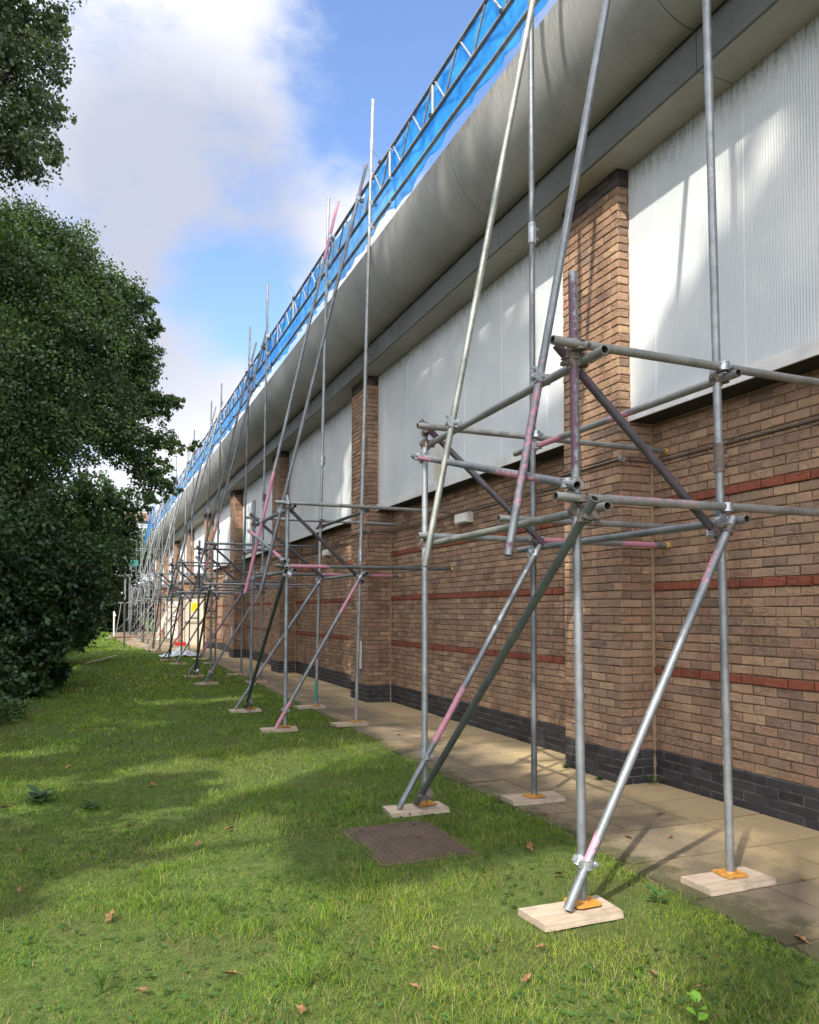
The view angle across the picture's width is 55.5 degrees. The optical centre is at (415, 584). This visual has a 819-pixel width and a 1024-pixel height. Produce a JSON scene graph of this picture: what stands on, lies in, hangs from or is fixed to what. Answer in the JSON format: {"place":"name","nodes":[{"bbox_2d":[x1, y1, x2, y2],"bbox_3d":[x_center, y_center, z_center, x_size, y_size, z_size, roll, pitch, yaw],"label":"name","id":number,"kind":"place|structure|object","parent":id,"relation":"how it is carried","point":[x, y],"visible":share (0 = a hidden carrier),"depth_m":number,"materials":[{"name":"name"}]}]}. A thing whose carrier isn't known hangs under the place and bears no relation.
{"place":"outdoors","nodes":[
{"label":"outdoors","id":0,"kind":"place"},
{"bbox_2d":[82,957,119,993],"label":"tall grass","id":1,"kind":"structure","parent":0,"point":[101,981],"depth_m":3.15,"materials":[{"name":"green plant"}]},
{"bbox_2d":[207,888,236,913],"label":"tall grass","id":2,"kind":"structure","parent":0,"point":[220,905],"depth_m":3.96,"materials":[{"name":"green plant"}]},
{"bbox_2d":[0,0,556,612],"label":"sky","id":3,"kind":"structure","parent":0,"point":[210,141],"materials":[{"name":"blue"}]},
{"bbox_2d":[288,945,332,987],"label":"tall grass","id":4,"kind":"structure","parent":0,"point":[312,970],"depth_m":3.18,"materials":[{"name":"green plant"}]},
{"bbox_2d":[0,615,818,1023],"bbox_3d":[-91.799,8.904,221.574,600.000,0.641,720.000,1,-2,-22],"label":"ground","id":5,"kind":"structure","parent":0,"point":[614,895],"depth_m":4.18,"materials":[{"name":"green plant"}]},
{"bbox_2d":[0,472,43,644],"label":"hazel shrub","id":6,"kind":"object","parent":5,"relation":"on","point":[5,502],"visible":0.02,"depth_m":16.34,"materials":[{"name":"green plant"}]},
{"bbox_2d":[0,651,71,722],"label":"ground cover","id":7,"kind":"object","parent":5,"relation":"on","point":[6,710],"visible":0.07,"depth_m":11.18,"materials":[{"name":"green plant"}]},
{"bbox_2d":[26,784,59,801],"bbox_3d":[-3.023,1.690,6.271,0.250,0.142,0.231,-2,-3,41],"label":"dock weed","id":8,"kind":"object","parent":5,"relation":"on","point":[37,794],"visible":0.99,"depth_m":6.29,"materials":[{"name":"green plant"}]},
{"bbox_2d":[0,0,86,197],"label":"oak tree","id":9,"kind":"object","parent":5,"relation":"on","point":[19,152],"visible":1,"depth_m":12.69,"materials":[{"name":"green plant"}]},
{"bbox_2d":[0,484,118,702],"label":"hazel shrub","id":10,"kind":"object","parent":5,"relation":"on","point":[52,588],"visible":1,"depth_m":14.25,"materials":[{"name":"green plant"}]},
{"bbox_2d":[6,469,146,602],"bbox_3d":[-11.539,-0.756,23.173,6.380,6.404,4.979,0,-2,-3],"label":"maple tree","id":11,"kind":"object","parent":5,"relation":"on","point":[108,496],"visible":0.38,"depth_m":23.81,"materials":[{"name":"green plant"}]},
{"bbox_2d":[62,514,119,553],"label":"broadleaf tree","id":12,"kind":"object","parent":5,"relation":"on","point":[100,533],"visible":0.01,"depth_m":56.84,"materials":[{"name":"green plant"}]},
{"bbox_2d":[79,799,103,809],"bbox_3d":[-2.514,1.707,6.040,0.192,0.108,0.179,0,-2,-11],"label":"dock weed","id":13,"kind":"object","parent":5,"relation":"on","point":[90,802],"visible":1,"depth_m":6.06,"materials":[{"name":"green plant"}]},
{"bbox_2d":[0,193,202,514],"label":"oak tree","id":14,"kind":"object","parent":5,"relation":"on","point":[52,280],"visible":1,"depth_m":16.60,"materials":[{"name":"green plant"}]},
{"bbox_2d":[85,655,117,662],"bbox_3d":[-9.552,2.273,23.742,0.070,0.032,2.651,0,-1,-3],"label":"plank","id":15,"kind":"object","parent":5,"relation":"on","point":[101,659],"visible":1,"depth_m":23.59,"materials":[{"name":"wood"}]},
{"bbox_2d":[104,909,113,922],"bbox_3d":[-1.517,1.636,3.872,0.050,0.020,0.116,-14,17,-2],"label":"fallen leaf","id":16,"kind":"object","parent":5,"relation":"on","point":[109,915],"visible":1,"depth_m":3.86,"materials":[{"name":"brown plant"}]},
{"bbox_2d":[113,611,115,635],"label":"marker post","id":17,"kind":"object","parent":5,"relation":"on","point":[114,614],"visible":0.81,"depth_m":43.47,"materials":[{"name":"white paint"}]},
{"bbox_2d":[96,591,136,631],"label":"wood edge shrub","id":18,"kind":"object","parent":5,"relation":"on","point":[111,606],"visible":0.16,"depth_m":58.05,"materials":[{"name":"green plant"}]},
{"bbox_2d":[123,605,124,645],"bbox_3d":[-12.653,1.769,33.792,0.097,1.780,0.097,1,-2,-22],"label":"metal post","id":19,"kind":"object","parent":5,"relation":"on","point":[124,628],"visible":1,"depth_m":33.76,"materials":[{"name":"grey metal"}]},
{"bbox_2d":[97,503,155,574],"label":"broadleaf tree","id":20,"kind":"object","parent":5,"relation":"on","point":[139,550],"visible":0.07,"depth_m":64.58,"materials":[{"name":"green plant"}]},
{"bbox_2d":[109,637,146,637],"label":"plank","id":21,"kind":"object","parent":5,"relation":"on","point":[126,637],"visible":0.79,"depth_m":41.66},
{"bbox_2d":[108,549,148,620],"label":"wood edge shrub","id":22,"kind":"object","parent":5,"relation":"on","point":[135,572],"visible":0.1,"depth_m":61.09,"materials":[{"name":"green plant"}]},
{"bbox_2d":[117,578,155,630],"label":"wood edge shrub","id":23,"kind":"object","parent":5,"relation":"on","point":[126,623],"visible":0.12,"depth_m":59.89,"materials":[{"name":"green plant"}]},
{"bbox_2d":[135,986,147,991],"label":"fallen leaf","id":24,"kind":"object","parent":5,"relation":"on","point":[142,989],"visible":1,"depth_m":3.12,"materials":[{"name":"brown plant"}]},
{"bbox_2d":[159,647,196,656],"bbox_3d":[-8.016,2.285,26.490,1.384,0.321,1.071,1,-2,-22],"label":"plastic sheet","id":25,"kind":"object","parent":5,"relation":"on","point":[187,652],"visible":0.67,"depth_m":26.21,"materials":[{"name":"white plastic"}]},
{"bbox_2d":[182,675,204,677],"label":"sole board","id":26,"kind":"object","parent":5,"relation":"on","point":[191,676],"visible":0.76,"depth_m":18.21,"materials":[{"name":"beige wood"}]},
{"bbox_2d":[187,282,321,682],"bbox_3d":[-3.769,-2.256,17.983,2.676,8.748,2.606,1,-2,-22],"label":"scaffold","id":27,"kind":"object","parent":26,"relation":"on","point":[212,548],"visible":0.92,"depth_m":17.28,"materials":[{"name":"metal"}]},
{"bbox_2d":[226,323,281,430],"bbox_3d":[-4.221,-5.047,19.544,0.242,0.959,6.840,1,-2,-22],"label":"guardrail","id":28,"kind":"object","parent":27,"relation":"attached to","point":[274,347],"visible":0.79,"depth_m":18.72,"materials":[{"name":"blue plastic"}]},
{"bbox_2d":[194,682,218,684],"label":"sole board","id":29,"kind":"object","parent":5,"relation":"on","point":[204,683],"visible":0.95,"depth_m":16.34,"materials":[{"name":"beige wood"}]},
{"bbox_2d":[222,970,244,973],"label":"fallen leaf","id":30,"kind":"object","parent":5,"relation":"on","point":[233,972],"visible":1,"depth_m":3.25,"materials":[{"name":"brown plant"}]},
{"bbox_2d":[228,708,261,712],"bbox_3d":[-2.625,1.931,11.921,0.486,0.039,0.236,1,-2,-24],"label":"sole board","id":31,"kind":"object","parent":5,"relation":"on","point":[244,710],"visible":0.9,"depth_m":11.86,"materials":[{"name":"beige wood"}]},
{"bbox_2d":[234,99,452,727],"bbox_3d":[-1.154,-2.420,11.627,2.708,8.639,2.684,1,-2,-22],"label":"scaffold","id":32,"kind":"object","parent":31,"relation":"on","point":[287,506],"visible":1,"depth_m":10.84,"materials":[{"name":"metal"}]},
{"bbox_2d":[277,148,394,357],"bbox_3d":[-1.631,-5.339,13.290,0.255,1.028,6.790,1,-2,-22],"label":"guardrail","id":33,"kind":"object","parent":32,"relation":"attached to","point":[296,318],"visible":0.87,"depth_m":12.25,"materials":[{"name":"blue plastic"}]},
{"bbox_2d":[259,726,297,732],"bbox_3d":[-1.762,1.864,10.014,0.492,0.040,0.235,1,-2,-22],"label":"sole board","id":34,"kind":"object","parent":5,"relation":"on","point":[279,729],"visible":0.89,"depth_m":9.95,"materials":[{"name":"beige wood"}]},
{"bbox_2d":[296,1004,305,1012],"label":"fallen leaf","id":35,"kind":"object","parent":5,"relation":"on","point":[301,1008],"visible":1,"depth_m":2.96,"materials":[{"name":"brown plant"}]},
{"bbox_2d":[339,820,478,867],"bbox_3d":[-0.069,1.731,5.207,0.660,0.043,0.860,1,-2,-22],"label":"manhole cover","id":36,"kind":"object","parent":5,"relation":"on","point":[393,843],"visible":0.83,"depth_m":5.16,"materials":[{"name":"metal"}]},
{"bbox_2d":[0,689,818,1023],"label":"clover","id":37,"kind":"object","parent":5,"relation":"on","point":[444,1015],"visible":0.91,"depth_m":3.53,"materials":[{"name":"green plant"}]},
{"bbox_2d":[407,982,421,989],"bbox_3d":[-0.005,1.615,3.139,0.064,0.010,0.028,19,17,21],"label":"fallen leaf","id":38,"kind":"object","parent":5,"relation":"on","point":[415,985],"visible":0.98,"depth_m":3.14,"materials":[{"name":"brown plant"}]},
{"bbox_2d":[382,801,449,817],"bbox_3d":[-0.003,1.725,5.977,0.482,0.040,0.235,1,-2,-20],"label":"sole board","id":39,"kind":"object","parent":5,"relation":"on","point":[413,809],"visible":0.87,"depth_m":5.92,"materials":[{"name":"beige wood"}]},
{"bbox_2d":[396,0,818,911],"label":"scaffold","id":40,"kind":"object","parent":39,"relation":"on","point":[576,514],"visible":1,"depth_m":4.53,"materials":[{"name":"metal"}]},
{"bbox_2d":[390,0,548,209],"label":"netting","id":41,"kind":"object","parent":40,"relation":"attached to","point":[489,39],"visible":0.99,"depth_m":8.39,"materials":[{"name":"blue plastic"}]},
{"bbox_2d":[147,0,818,830],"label":"brick building","id":42,"kind":"structure","parent":5,"relation":"on","point":[637,254],"depth_m":7.08,"materials":[{"name":"brown brick"}]},
{"bbox_2d":[521,972,530,982],"bbox_3d":[0.463,1.627,3.232,0.030,0.011,0.069,21,31,39],"label":"fallen leaf","id":43,"kind":"object","parent":5,"relation":"on","point":[526,977],"visible":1,"depth_m":3.23,"materials":[{"name":"brown plant"}]},
{"bbox_2d":[526,841,533,851],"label":"fallen leaf","id":44,"kind":"object","parent":5,"relation":"on","point":[529,845],"visible":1,"depth_m":5.00,"materials":[{"name":"brown plant"}]},
{"bbox_2d":[541,788,554,830],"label":"tall grass","id":45,"kind":"structure","parent":5,"relation":"on","point":[547,806],"depth_m":5.50,"materials":[{"name":"green plant"}]},
{"bbox_2d":[518,895,623,932],"bbox_3d":[0.783,1.654,3.922,0.487,0.040,0.236,1,-2,-23],"label":"sole board","id":46,"kind":"object","parent":5,"relation":"on","point":[550,917],"visible":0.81,"depth_m":3.87,"materials":[{"name":"beige wood"}]},
{"bbox_2d":[645,884,670,901],"bbox_3d":[1.278,1.654,4.127,0.136,0.087,0.108,-1,-2,23],"label":"weed","id":47,"kind":"object","parent":5,"relation":"on","point":[656,892],"visible":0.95,"depth_m":4.13,"materials":[{"name":"green plant"}]},
{"bbox_2d":[686,990,707,1023],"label":"seedling","id":48,"kind":"object","parent":5,"relation":"on","point":[695,995],"visible":1,"depth_m":2.91,"materials":[{"name":"green plant"}]},
{"bbox_2d":[111,631,818,961],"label":"path","id":49,"kind":"structure","parent":0,"point":[785,909],"depth_m":5.81,"materials":[{"name":"beige concrete"}]},
{"bbox_2d":[107,484,163,634],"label":"scaffold tower","id":50,"kind":"structure","parent":49,"relation":"on","point":[147,519],"depth_m":50.69,"materials":[{"name":"grey metal"}]},
{"bbox_2d":[155,611,166,640],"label":"plank","id":51,"kind":"object","parent":49,"relation":"on","point":[162,621],"visible":0.64,"depth_m":41.25,"materials":[{"name":"beige wood"}]},
{"bbox_2d":[175,640,185,645],"bbox_3d":[-10.540,2.615,34.855,0.480,0.239,0.220,1,-2,-22],"label":"toolbox","id":52,"kind":"object","parent":49,"relation":"on","point":[179,643],"visible":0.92,"depth_m":34.75,"materials":[{"name":"red plastic"}]},
{"bbox_2d":[226,673,247,675],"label":"sole board","id":53,"kind":"object","parent":49,"relation":"on","point":[234,674],"visible":0.77,"depth_m":18.62,"materials":[{"name":"beige wood"}]},
{"bbox_2d":[244,680,267,682],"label":"sole board","id":54,"kind":"object","parent":49,"relation":"on","point":[265,681],"visible":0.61,"depth_m":16.66,"materials":[{"name":"beige wood"}]},
{"bbox_2d":[293,704,325,708],"bbox_3d":[-1.684,1.937,12.343,0.487,0.040,0.235,1,-2,-26],"label":"sole board","id":55,"kind":"object","parent":49,"relation":"on","point":[306,706],"visible":0.95,"depth_m":12.26,"materials":[{"name":"beige wood"}]},
{"bbox_2d":[330,720,368,726],"bbox_3d":[-0.889,1.872,10.462,0.491,0.039,0.235,1,-2,-23],"label":"sole board","id":56,"kind":"object","parent":49,"relation":"on","point":[346,724],"visible":0.98,"depth_m":10.38,"materials":[{"name":"beige wood"}]},
{"bbox_2d":[500,791,565,805],"bbox_3d":[0.949,1.728,6.301,0.482,0.040,0.236,1,-2,-19],"label":"sole board","id":57,"kind":"object","parent":49,"relation":"on","point":[520,799],"visible":0.9,"depth_m":6.23,"materials":[{"name":"beige wood"}]},
{"bbox_2d":[645,775,661,783],"bbox_3d":[2.111,1.740,6.892,0.166,0.079,0.154,0,-2,0],"label":"weed","id":58,"kind":"object","parent":49,"relation":"on","point":[653,778],"visible":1,"depth_m":6.92,"materials":[{"name":"green plant"}]},
{"bbox_2d":[681,866,776,896],"bbox_3d":[1.756,1.662,4.373,0.483,0.038,0.236,1,-2,-23],"label":"sole board","id":59,"kind":"object","parent":49,"relation":"on","point":[712,884],"visible":0.9,"depth_m":4.32,"materials":[{"name":"beige wood"}]},
{"bbox_2d":[794,934,814,944],"bbox_3d":[1.792,1.640,3.599,0.041,0.015,0.095,9,2,-39],"label":"fallen leaf","id":60,"kind":"object","parent":49,"relation":"on","point":[803,938],"visible":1,"depth_m":3.61,"materials":[{"name":"brown plant"}]},
{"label":"plank","id":61,"kind":"object","parent":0,"visible":0},
{"bbox_2d":[108,635,146,636],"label":"plank","id":62,"kind":"object","parent":61,"relation":"on","point":[126,635],"visible":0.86,"depth_m":41.96,"materials":[{"name":"beige wood"}]},
{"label":"sole board","id":63,"kind":"object","parent":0,"visible":0},
{"bbox_2d":[162,383,260,662],"bbox_3d":[-6.329,-1.827,24.134,2.694,8.316,2.612,1,-2,-22],"label":"scaffold","id":64,"kind":"object","parent":63,"relation":"on","point":[181,593],"visible":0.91,"depth_m":23.46,"materials":[{"name":"metal"}]},
{"bbox_2d":[198,403,228,466],"bbox_3d":[-6.802,-4.867,25.778,0.250,1.028,6.740,1,-2,-22],"label":"guardrail","id":65,"kind":"object","parent":64,"relation":"attached to","point":[224,429],"visible":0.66,"depth_m":24.83,"materials":[{"name":"blue plastic"}]},
{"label":"sole board","id":66,"kind":"object","parent":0,"visible":0},
{"bbox_2d":[148,430,225,651],"bbox_3d":[-8.937,-1.650,30.402,2.716,8.396,2.594,1,-2,-22],"label":"scaffold","id":67,"kind":"object","parent":66,"relation":"on","point":[159,574],"visible":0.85,"depth_m":29.66,"materials":[{"name":"metal"}]},
{"bbox_2d":[179,448,200,492],"bbox_3d":[-9.384,-4.661,32.011,0.256,1.057,6.840,1,-2,-22],"label":"guardrail","id":68,"kind":"object","parent":67,"relation":"attached to","point":[196,464],"visible":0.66,"depth_m":30.88,"materials":[{"name":"blue plastic"}]},
{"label":"sole board","id":69,"kind":"object","parent":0,"visible":0},
{"bbox_2d":[138,457,197,644],"bbox_3d":[-11.558,-1.538,36.722,2.725,8.609,2.578,1,-2,-22],"label":"scaffold","id":70,"kind":"object","parent":69,"relation":"on","point":[148,581],"visible":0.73,"depth_m":36.04,"materials":[{"name":"metal"}]},
{"bbox_2d":[166,478,180,510],"bbox_3d":[-11.971,-4.436,38.242,0.248,1.018,6.740,1,-2,-22],"label":"guardrail","id":71,"kind":"object","parent":70,"relation":"attached to","point":[178,487],"visible":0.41,"depth_m":37.88,"materials":[{"name":"blue plastic"}]},
{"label":"sole board","id":72,"kind":"object","parent":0,"visible":0},
{"bbox_2d":[134,495,177,639],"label":"scaffold","id":73,"kind":"object","parent":72,"relation":"on","point":[140,585],"visible":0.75,"depth_m":42.16,"materials":[{"name":"metal"}]},
{"bbox_2d":[156,503,166,523],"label":"guardrail","id":74,"kind":"object","parent":73,"relation":"attached to","point":[161,512],"visible":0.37,"depth_m":44.51,"materials":[{"name":"blue plastic"}]},
{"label":"sole board","id":75,"kind":"object","parent":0,"visible":0},
{"bbox_2d":[127,497,159,635],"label":"scaffold","id":76,"kind":"object","parent":75,"relation":"on","point":[134,588],"visible":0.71,"depth_m":48.42,"materials":[{"name":"metal"}]},
{"bbox_2d":[150,512,157,533],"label":"guardrail","id":77,"kind":"object","parent":76,"relation":"attached to","point":[156,523],"visible":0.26,"depth_m":49.49,"materials":[{"name":"blue plastic"}]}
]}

